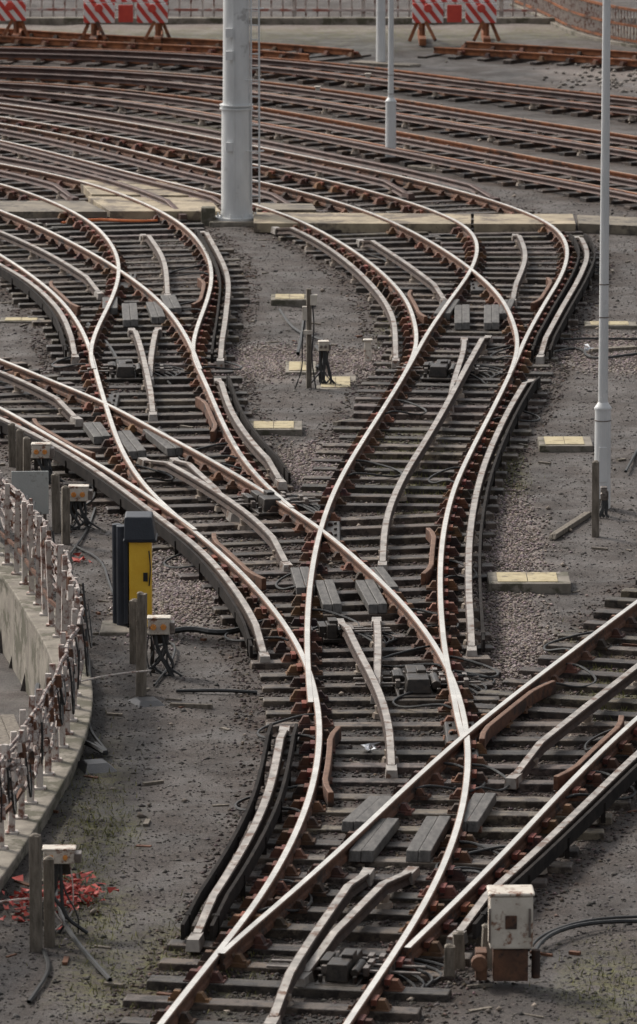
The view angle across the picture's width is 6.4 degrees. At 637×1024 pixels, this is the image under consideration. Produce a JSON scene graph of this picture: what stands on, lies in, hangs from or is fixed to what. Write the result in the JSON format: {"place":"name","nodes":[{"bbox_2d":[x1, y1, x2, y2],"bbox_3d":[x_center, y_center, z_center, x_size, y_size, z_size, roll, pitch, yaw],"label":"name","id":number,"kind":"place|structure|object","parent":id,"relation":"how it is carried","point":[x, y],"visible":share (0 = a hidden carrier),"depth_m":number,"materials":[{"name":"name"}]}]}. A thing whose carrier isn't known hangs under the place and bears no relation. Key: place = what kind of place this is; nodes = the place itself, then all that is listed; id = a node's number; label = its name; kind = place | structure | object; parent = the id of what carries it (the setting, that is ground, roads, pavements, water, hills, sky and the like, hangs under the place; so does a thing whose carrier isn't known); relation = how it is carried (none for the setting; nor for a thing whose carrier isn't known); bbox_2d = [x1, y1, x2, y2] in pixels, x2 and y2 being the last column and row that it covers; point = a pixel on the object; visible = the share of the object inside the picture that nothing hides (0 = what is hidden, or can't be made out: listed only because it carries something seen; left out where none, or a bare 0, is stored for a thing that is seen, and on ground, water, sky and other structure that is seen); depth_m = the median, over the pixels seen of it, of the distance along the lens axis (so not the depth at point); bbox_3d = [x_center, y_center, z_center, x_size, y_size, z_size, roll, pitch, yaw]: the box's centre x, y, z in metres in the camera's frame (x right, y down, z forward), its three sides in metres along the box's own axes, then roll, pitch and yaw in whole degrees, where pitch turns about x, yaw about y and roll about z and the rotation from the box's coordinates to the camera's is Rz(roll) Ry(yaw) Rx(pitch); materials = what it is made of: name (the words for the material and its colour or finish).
{"place":"outdoors","nodes":[
{"label":"outdoors","id":0,"kind":"place"},
{"bbox_2d":[0,0,636,1023],"bbox_3d":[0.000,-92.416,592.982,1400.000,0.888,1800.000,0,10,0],"label":"ground","id":1,"kind":"structure","parent":0,"point":[14,698],"depth_m":64.84,"materials":[{"name":"gravel"}]},
{"bbox_2d":[11,471,48,519],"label":"equipment cabinet","id":2,"kind":"object","parent":1,"relation":"on","point":[34,485],"visible":0.69,"depth_m":70.52,"materials":[{"name":"metal"}]},
{"bbox_2d":[29,833,42,951],"bbox_3d":[-2.478,3.385,49.873,0.100,1.170,0.100,2,10,11],"label":"timber post","id":3,"kind":"object","parent":1,"relation":"on","point":[35,900],"visible":1,"depth_m":49.83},
{"bbox_2d":[0,542,92,891],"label":"retaining wall","id":4,"kind":"structure","parent":1,"relation":"on","point":[29,645],"depth_m":62.42,"materials":[{"name":"concrete"}]},
{"bbox_2d":[0,470,91,849],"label":"fence","id":5,"kind":"object","parent":4,"relation":"on","point":[53,706],"visible":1,"depth_m":58.20,"materials":[{"name":"white paint"}]},
{"bbox_2d":[31,442,65,482],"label":"lineside junction box","id":6,"kind":"object","parent":1,"relation":"on","point":[43,453],"visible":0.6,"depth_m":73.66,"materials":[{"name":"beige paint"}]},
{"bbox_2d":[43,856,54,946],"bbox_3d":[-2.370,3.476,50.072,0.102,0.920,0.102,0,10,0],"label":"timber post","id":7,"kind":"object","parent":1,"relation":"on","point":[49,903],"visible":0.97,"depth_m":50.02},
{"bbox_2d":[0,201,106,218],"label":"boarded walkway","id":8,"kind":"structure","parent":1,"relation":"on","point":[31,209],"depth_m":100.84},
{"bbox_2d":[51,473,60,532],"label":"timber post","id":9,"kind":"object","parent":1,"relation":"on","point":[55,500],"visible":0.91,"depth_m":70.17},
{"bbox_2d":[29,845,88,933],"bbox_3d":[-2.318,3.378,50.651,0.546,0.810,0.243,0,10,0],"label":"lineside junction box","id":10,"kind":"object","parent":1,"relation":"on","point":[65,857],"visible":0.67,"depth_m":50.59,"materials":[{"name":"beige paint"}]},
{"bbox_2d":[61,485,69,544],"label":"timber post","id":11,"kind":"object","parent":1,"relation":"on","point":[65,514],"visible":0.84,"depth_m":69.37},
{"bbox_2d":[21,871,118,912],"bbox_3d":[-2.200,3.463,51.841,0.804,0.224,1.472,3,11,16],"label":"torn red netting","id":12,"kind":"object","parent":1,"relation":"on","point":[87,889],"visible":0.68,"depth_m":51.75,"materials":[{"name":"plastic"}]},
{"bbox_2d":[68,484,100,529],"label":"lineside junction box","id":13,"kind":"object","parent":1,"relation":"on","point":[81,495],"visible":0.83,"depth_m":70.34,"materials":[{"name":"beige paint"}]},
{"bbox_2d":[100,511,157,635],"bbox_3d":[-2.110,0.724,64.187,0.700,1.390,0.700,0,10,0],"label":"points control cabinet","id":14,"kind":"object","parent":1,"relation":"on","point":[134,536],"visible":0.88,"depth_m":64.13,"materials":[{"name":"metal"}]},
{"bbox_2d":[80,359,183,384],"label":"point machine","id":15,"kind":"object","parent":1,"relation":"on","point":[125,370],"visible":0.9,"depth_m":82.42,"materials":[{"name":"metal"}]},
{"bbox_2d":[80,180,197,197],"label":"boarded walkway","id":16,"kind":"structure","parent":1,"relation":"on","point":[87,190],"depth_m":103.58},
{"bbox_2d":[136,591,146,695],"bbox_3d":[-1.887,1.448,60.609,0.116,1.220,0.100,2,10,12],"label":"timber post","id":17,"kind":"object","parent":1,"relation":"on","point":[141,662],"visible":0.88,"depth_m":60.56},
{"bbox_2d":[127,328,157,420],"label":"conductor rail","id":18,"kind":"object","parent":1,"relation":"on","point":[147,385],"visible":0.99,"depth_m":81.36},
{"bbox_2d":[0,163,300,512],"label":"railway track","id":19,"kind":"structure","parent":1,"relation":"on","point":[206,389],"depth_m":89.24,"materials":[{"name":"metal"}]},
{"bbox_2d":[88,196,219,220],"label":"boarded walkway","id":20,"kind":"structure","parent":1,"relation":"on","point":[119,208],"depth_m":101.09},
{"bbox_2d":[147,615,182,675],"bbox_3d":[-1.718,1.472,61.698,0.499,0.690,0.243,0,10,0],"label":"lineside junction box","id":21,"kind":"object","parent":1,"relation":"on","point":[161,628],"visible":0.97,"depth_m":61.64,"materials":[{"name":"beige paint"}]},
{"bbox_2d":[201,0,263,226],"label":"floodlight mast","id":22,"kind":"object","parent":1,"relation":"on","point":[236,108],"visible":0.98,"depth_m":99.70,"materials":[{"name":"metal"}]},
{"bbox_2d":[0,254,487,1023],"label":"railway track","id":23,"kind":"structure","parent":1,"relation":"on","point":[288,850],"depth_m":58.34,"materials":[{"name":"metal"}]},
{"bbox_2d":[0,116,529,384],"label":"railway track","id":24,"kind":"structure","parent":1,"relation":"on","point":[467,268],"depth_m":101.67,"materials":[{"name":"metal"}]},
{"bbox_2d":[6,0,536,16],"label":"picket fence","id":25,"kind":"object","parent":1,"relation":"on","point":[363,10],"visible":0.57,"depth_m":139.19,"materials":[{"name":"metal"}]},
{"bbox_2d":[250,421,301,435],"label":"cable trough cover","id":26,"kind":"object","parent":1,"relation":"on","point":[278,427],"visible":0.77,"depth_m":77.55,"materials":[{"name":"concrete"}]},
{"bbox_2d":[0,103,576,746],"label":"railway track","id":27,"kind":"structure","parent":1,"relation":"on","point":[448,513],"depth_m":76.64,"materials":[{"name":"metal"}]},
{"bbox_2d":[294,288,316,388],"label":"point lever post","id":28,"kind":"object","parent":1,"relation":"on","point":[311,299],"visible":0.99,"depth_m":81.36,"materials":[{"name":"beige paint"}]},
{"bbox_2d":[0,17,635,24],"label":"kerb","id":29,"kind":"structure","parent":1,"relation":"on","point":[263,20],"depth_m":138.21,"materials":[{"name":"concrete"}]},
{"bbox_2d":[0,34,636,1023],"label":"railway sleepers","id":30,"kind":"object","parent":1,"relation":"on","point":[118,338],"visible":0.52,"depth_m":73.94},
{"bbox_2d":[0,0,29,42],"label":"buffer stop","id":31,"kind":"object","parent":30,"relation":"on","point":[14,12],"visible":1,"depth_m":133.28,"materials":[{"name":"red paint"}]},
{"bbox_2d":[0,170,78,200],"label":"conductor rail","id":32,"kind":"object","parent":30,"relation":"on","point":[61,192],"visible":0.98,"depth_m":104.31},
{"bbox_2d":[0,263,79,363],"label":"conductor rail","id":33,"kind":"object","parent":30,"relation":"on","point":[47,304],"visible":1,"depth_m":88.28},
{"bbox_2d":[0,370,83,426],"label":"conductor rail","id":34,"kind":"object","parent":30,"relation":"on","point":[20,385],"visible":1,"depth_m":79.70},
{"bbox_2d":[0,230,104,299],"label":"conductor rail","id":35,"kind":"object","parent":30,"relation":"on","point":[65,267],"visible":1,"depth_m":93.73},
{"bbox_2d":[0,156,187,220],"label":"conductor rail","id":36,"kind":"object","parent":30,"relation":"on","point":[85,176],"visible":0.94,"depth_m":105.27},
{"bbox_2d":[0,142,220,210],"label":"conductor rail","id":37,"kind":"object","parent":30,"relation":"on","point":[82,167],"visible":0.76,"depth_m":106.06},
{"bbox_2d":[79,0,170,43],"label":"buffer stop","id":38,"kind":"object","parent":30,"relation":"on","point":[96,14],"visible":1,"depth_m":132.73,"materials":[{"name":"red paint"}]},
{"bbox_2d":[0,416,270,662],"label":"conductor rail","id":39,"kind":"object","parent":30,"relation":"on","point":[208,567],"visible":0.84,"depth_m":68.34,"materials":[{"name":"metal"}]},
{"bbox_2d":[0,128,289,202],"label":"conductor rail","id":40,"kind":"object","parent":30,"relation":"on","point":[141,165],"visible":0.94,"depth_m":107.81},
{"bbox_2d":[139,234,171,294],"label":"conductor rail","id":41,"kind":"object","parent":30,"relation":"on","point":[150,241],"visible":0.98,"depth_m":94.00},
{"bbox_2d":[0,28,361,59],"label":"railway track","id":42,"kind":"structure","parent":30,"relation":"on","point":[127,42],"depth_m":131.50,"materials":[{"name":"metal"}]},
{"bbox_2d":[169,457,239,521],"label":"conductor rail","id":43,"kind":"object","parent":30,"relation":"on","point":[189,467],"visible":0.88,"depth_m":72.75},
{"bbox_2d":[0,107,414,199],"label":"conductor rail","id":44,"kind":"object","parent":30,"relation":"on","point":[318,169],"visible":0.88,"depth_m":110.72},
{"bbox_2d":[194,229,233,367],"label":"conductor rail","id":45,"kind":"object","parent":30,"relation":"on","point":[209,244],"visible":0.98,"depth_m":89.41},
{"bbox_2d":[137,457,292,570],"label":"conductor rail","id":46,"kind":"object","parent":30,"relation":"on","point":[247,519],"visible":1,"depth_m":71.02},
{"bbox_2d":[211,533,265,589],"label":"check rail","id":47,"kind":"object","parent":30,"relation":"on","point":[258,581],"visible":0.77,"depth_m":67.00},
{"bbox_2d":[181,723,297,951],"bbox_3d":[-0.628,2.957,54.201,0.461,0.255,8.924,1,10,5],"label":"conductor rail","id":48,"kind":"object","parent":30,"relation":"on","point":[224,890],"visible":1,"depth_m":52.76,"materials":[{"name":"metal"}]},
{"bbox_2d":[0,97,500,201],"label":"conductor rail","id":49,"kind":"object","parent":30,"relation":"on","point":[472,188],"visible":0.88,"depth_m":110.37,"materials":[{"name":"metal"}]},
{"bbox_2d":[214,376,290,489],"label":"conductor rail","id":50,"kind":"object","parent":30,"relation":"on","point":[254,443],"visible":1,"depth_m":75.93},
{"bbox_2d":[0,252,636,912],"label":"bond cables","id":51,"kind":"object","parent":30,"relation":"on","point":[494,848],"visible":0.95,"depth_m":62.62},
{"bbox_2d":[0,89,636,203],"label":"conductor rail","id":52,"kind":"object","parent":30,"relation":"on","point":[356,146],"visible":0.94,"depth_m":110.78,"materials":[{"name":"metal"}]},
{"bbox_2d":[0,82,636,187],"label":"railway track","id":53,"kind":"structure","parent":30,"relation":"on","point":[488,158],"depth_m":113.14,"materials":[{"name":"metal"}]},
{"bbox_2d":[0,72,636,158],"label":"conductor rail","id":54,"kind":"object","parent":30,"relation":"on","point":[405,119],"visible":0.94,"depth_m":117.26,"materials":[{"name":"metal"}]},
{"bbox_2d":[0,81,636,200],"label":"railway track","id":55,"kind":"structure","parent":30,"relation":"on","point":[462,145],"depth_m":112.38,"materials":[{"name":"metal"}]},
{"bbox_2d":[0,66,636,149],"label":"railway track","id":56,"kind":"structure","parent":30,"relation":"on","point":[538,129],"depth_m":119.22,"materials":[{"name":"metal"}]},
{"bbox_2d":[0,52,636,120],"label":"conductor rail","id":57,"kind":"object","parent":30,"relation":"on","point":[435,90],"visible":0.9,"depth_m":123.36,"materials":[{"name":"metal"}]},
{"bbox_2d":[0,47,636,106],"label":"conductor rail","id":58,"kind":"object","parent":30,"relation":"on","point":[479,86],"visible":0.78,"depth_m":125.30,"materials":[{"name":"metal"}]},
{"bbox_2d":[0,65,636,158],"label":"railway track","id":59,"kind":"structure","parent":30,"relation":"on","point":[510,118],"depth_m":118.33,"materials":[{"name":"metal"}]},
{"bbox_2d":[0,46,636,117],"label":"railway track","id":60,"kind":"structure","parent":30,"relation":"on","point":[422,74],"depth_m":124.61,"materials":[{"name":"metal"}]},
{"bbox_2d":[263,868,375,1023],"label":"conductor rail","id":61,"kind":"object","parent":30,"relation":"on","point":[344,896],"visible":0.95,"depth_m":49.45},
{"bbox_2d":[315,579,341,613],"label":"timber ramp","id":62,"kind":"structure","parent":30,"relation":"on","point":[327,593],"depth_m":65.31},
{"bbox_2d":[322,726,340,806],"bbox_3d":[0.126,2.527,56.728,0.132,0.145,3.027,0,10,2],"label":"check rail","id":63,"kind":"object","parent":30,"relation":"on","point":[334,739],"visible":1,"depth_m":56.43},
{"bbox_2d":[271,226,401,367],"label":"conductor rail","id":64,"kind":"object","parent":30,"relation":"on","point":[337,259],"visible":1,"depth_m":92.19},
{"bbox_2d":[295,866,419,986],"bbox_3d":[0.358,3.620,50.533,0.177,0.235,4.216,3,10,14],"label":"conductor rail","id":65,"kind":"object","parent":30,"relation":"on","point":[377,896],"visible":0.96,"depth_m":50.41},
{"bbox_2d":[341,796,392,831],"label":"timber ramp","id":66,"kind":"structure","parent":30,"relation":"on","point":[360,815],"depth_m":54.52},
{"bbox_2d":[337,618,398,777],"bbox_3d":[0.541,1.875,60.336,0.272,0.235,7.844,-1,10,-4],"label":"conductor rail","id":67,"kind":"object","parent":30,"relation":"on","point":[364,669],"visible":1,"depth_m":59.46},
{"bbox_2d":[355,579,386,613],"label":"timber ramp","id":68,"kind":"structure","parent":30,"relation":"on","point":[371,596],"depth_m":65.33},
{"bbox_2d":[348,818,399,861],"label":"timber ramp","id":69,"kind":"structure","parent":30,"relation":"on","point":[369,845],"depth_m":53.42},
{"bbox_2d":[369,617,384,703],"bbox_3d":[0.644,1.546,62.183,0.180,0.235,4.240,0,10,1],"label":"conductor rail","id":70,"kind":"object","parent":30,"relation":"on","point":[377,643],"visible":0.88,"depth_m":62.02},
{"bbox_2d":[356,239,446,303],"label":"conductor rail","id":71,"kind":"object","parent":30,"relation":"on","point":[416,275],"visible":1,"depth_m":93.13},
{"bbox_2d":[212,600,636,969],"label":"railway track","id":72,"kind":"structure","parent":30,"relation":"on","point":[461,904],"depth_m":54.22,"materials":[{"name":"metal"}]},
{"bbox_2d":[406,816,450,861],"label":"timber ramp","id":73,"kind":"structure","parent":30,"relation":"on","point":[428,838],"depth_m":53.49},
{"bbox_2d":[377,335,492,571],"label":"conductor rail","id":74,"kind":"object","parent":30,"relation":"on","point":[414,462],"visible":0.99,"depth_m":75.18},
{"bbox_2d":[462,793,495,832],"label":"timber ramp","id":75,"kind":"structure","parent":30,"relation":"on","point":[480,806],"depth_m":54.68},
{"bbox_2d":[461,377,540,655],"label":"conductor rail","id":76,"kind":"object","parent":30,"relation":"on","point":[519,401],"visible":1,"depth_m":71.36,"materials":[{"name":"metal"}]},
{"bbox_2d":[479,680,555,747],"bbox_3d":[2.029,2.110,59.071,0.156,0.145,3.017,3,11,16],"label":"check rail","id":77,"kind":"object","parent":30,"relation":"on","point":[501,721],"visible":1,"depth_m":59.25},
{"bbox_2d":[510,234,529,305],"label":"conductor rail","id":78,"kind":"object","parent":30,"relation":"on","point":[518,240],"visible":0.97,"depth_m":92.65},
{"bbox_2d":[433,41,636,66],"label":"railway track","id":79,"kind":"structure","parent":30,"relation":"on","point":[521,51],"depth_m":129.66,"materials":[{"name":"metal"}]},
{"bbox_2d":[446,751,636,944],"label":"conductor rail","id":80,"kind":"object","parent":30,"relation":"on","point":[570,829],"visible":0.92,"depth_m":53.21,"materials":[{"name":"metal"}]},
{"bbox_2d":[531,234,595,363],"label":"conductor rail","id":81,"kind":"object","parent":30,"relation":"on","point":[569,301],"visible":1,"depth_m":88.83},
{"bbox_2d":[504,663,636,788],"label":"conductor rail","id":82,"kind":"object","parent":30,"relation":"on","point":[582,715],"visible":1,"depth_m":58.24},
{"bbox_2d":[553,715,623,790],"bbox_3d":[2.772,2.420,57.330,0.140,0.145,2.982,3,10,15],"label":"check rail","id":83,"kind":"object","parent":30,"relation":"on","point":[561,780],"visible":0.73,"depth_m":56.71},
{"bbox_2d":[0,143,636,1023],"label":"track ballast","id":84,"kind":"structure","parent":1,"relation":"on","point":[348,747],"depth_m":67.20,"materials":[{"name":"gravel"}]},
{"bbox_2d":[0,407,197,534],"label":"railway track","id":85,"kind":"structure","parent":84,"relation":"on","point":[142,496],"depth_m":73.23,"materials":[{"name":"metal"}]},
{"bbox_2d":[0,210,213,377],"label":"railway track","id":86,"kind":"structure","parent":84,"relation":"on","point":[179,328],"depth_m":92.29,"materials":[{"name":"metal"}]},
{"bbox_2d":[211,490,320,515],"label":"point machine","id":87,"kind":"object","parent":84,"relation":"on","point":[258,503],"visible":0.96,"depth_m":71.62,"materials":[{"name":"metal"}]},
{"bbox_2d":[270,617,397,645],"bbox_3d":[0.209,1.324,63.535,1.397,0.262,0.769,4,11,20],"label":"point machine","id":88,"kind":"object","parent":84,"relation":"on","point":[329,630],"visible":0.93,"depth_m":63.43,"materials":[{"name":"metal"}]},
{"bbox_2d":[0,239,636,1017],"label":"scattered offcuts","id":89,"kind":"object","parent":1,"relation":"on","point":[120,985],"visible":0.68,"depth_m":56.83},
{"bbox_2d":[312,340,335,384],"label":"lineside junction box","id":90,"kind":"object","parent":1,"relation":"on","point":[324,346],"visible":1,"depth_m":81.83,"materials":[{"name":"beige paint"}]},
{"bbox_2d":[15,60,636,1020],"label":"loose rocks","id":91,"kind":"object","parent":1,"relation":"on","point":[93,910],"visible":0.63,"depth_m":63.87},
{"bbox_2d":[26,314,636,1023],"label":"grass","id":92,"kind":"structure","parent":1,"relation":"on","point":[250,882],"depth_m":52.35,"materials":[{"name":"plant"}]},
{"bbox_2d":[27,220,636,1003],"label":"ground cables","id":93,"kind":"object","parent":1,"relation":"on","point":[103,750],"visible":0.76,"depth_m":60.68,"materials":[{"name":"rubber"}]},
{"bbox_2d":[266,948,443,999],"bbox_3d":[0.320,3.908,49.021,1.510,0.262,1.055,4,11,19],"label":"point machine","id":94,"kind":"object","parent":1,"relation":"on","point":[350,967],"visible":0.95,"depth_m":48.86,"materials":[{"name":"metal"}]},
{"bbox_2d":[86,321,636,694],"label":"fresh ballast","id":95,"kind":"structure","parent":1,"relation":"on","point":[275,364],"depth_m":69.64,"materials":[{"name":"gravel"}]},
{"bbox_2d":[254,212,470,232],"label":"boarded walkway","id":96,"kind":"structure","parent":1,"relation":"on","point":[264,222],"depth_m":99.13,"materials":[{"name":"wood"}]},
{"bbox_2d":[376,0,385,61],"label":"lamp post","id":97,"kind":"object","parent":1,"relation":"on","point":[380,30],"visible":0.94,"depth_m":128.40,"materials":[{"name":"metal"}]},
{"bbox_2d":[385,0,396,156],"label":"lamp post","id":98,"kind":"object","parent":1,"relation":"on","point":[390,125],"visible":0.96,"depth_m":109.55,"materials":[{"name":"metal"}]},
{"bbox_2d":[353,665,495,702],"bbox_3d":[1.141,1.807,60.821,1.534,0.262,1.380,0,10,0],"label":"point machine","id":99,"kind":"object","parent":1,"relation":"on","point":[418,680],"visible":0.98,"depth_m":60.71,"materials":[{"name":"metal"}]},
{"bbox_2d":[394,359,502,383],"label":"point machine","id":100,"kind":"object","parent":1,"relation":"on","point":[441,369],"visible":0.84,"depth_m":82.39,"materials":[{"name":"metal"}]},
{"bbox_2d":[408,0,500,45],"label":"buffer stop","id":101,"kind":"object","parent":1,"relation":"on","point":[483,14],"visible":1,"depth_m":132.73,"materials":[{"name":"red paint"}]},
{"bbox_2d":[471,885,539,980],"bbox_3d":[1.607,3.619,48.799,0.596,0.785,0.370,0,10,0],"label":"lineside cabinet","id":102,"kind":"object","parent":1,"relation":"on","point":[510,924],"visible":1,"depth_m":48.67,"materials":[{"name":"metal"}]},
{"bbox_2d":[474,214,575,232],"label":"boarded walkway","id":103,"kind":"structure","parent":1,"relation":"on","point":[507,222],"depth_m":98.99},
{"bbox_2d":[487,572,570,593],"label":"cable trough cover","id":104,"kind":"object","parent":1,"relation":"on","point":[543,582],"visible":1,"depth_m":66.45,"materials":[{"name":"concrete"}]},
{"bbox_2d":[537,436,592,451],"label":"cable trough cover","id":105,"kind":"object","parent":1,"relation":"on","point":[564,443],"visible":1,"depth_m":76.23,"materials":[{"name":"concrete"}]},
{"bbox_2d":[509,4,636,47],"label":"railing kerb","id":106,"kind":"structure","parent":1,"relation":"on","point":[562,28],"depth_m":135.36,"materials":[{"name":"concrete"}]},
{"bbox_2d":[514,0,636,44],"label":"picket railing","id":107,"kind":"object","parent":106,"relation":"on","point":[583,16],"visible":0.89,"depth_m":134.99,"materials":[{"name":"white paint"}]},
{"bbox_2d":[592,460,598,536],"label":"timber post","id":108,"kind":"object","parent":1,"relation":"on","point":[595,498],"visible":1,"depth_m":69.89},
{"bbox_2d":[594,0,611,508],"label":"lamp post","id":109,"kind":"object","parent":1,"relation":"on","point":[602,448],"visible":0.89,"depth_m":71.36,"materials":[{"name":"metal"}]},
{"bbox_2d":[577,215,636,234],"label":"boarded walkway","id":110,"kind":"structure","parent":1,"relation":"on","point":[617,225],"depth_m":98.88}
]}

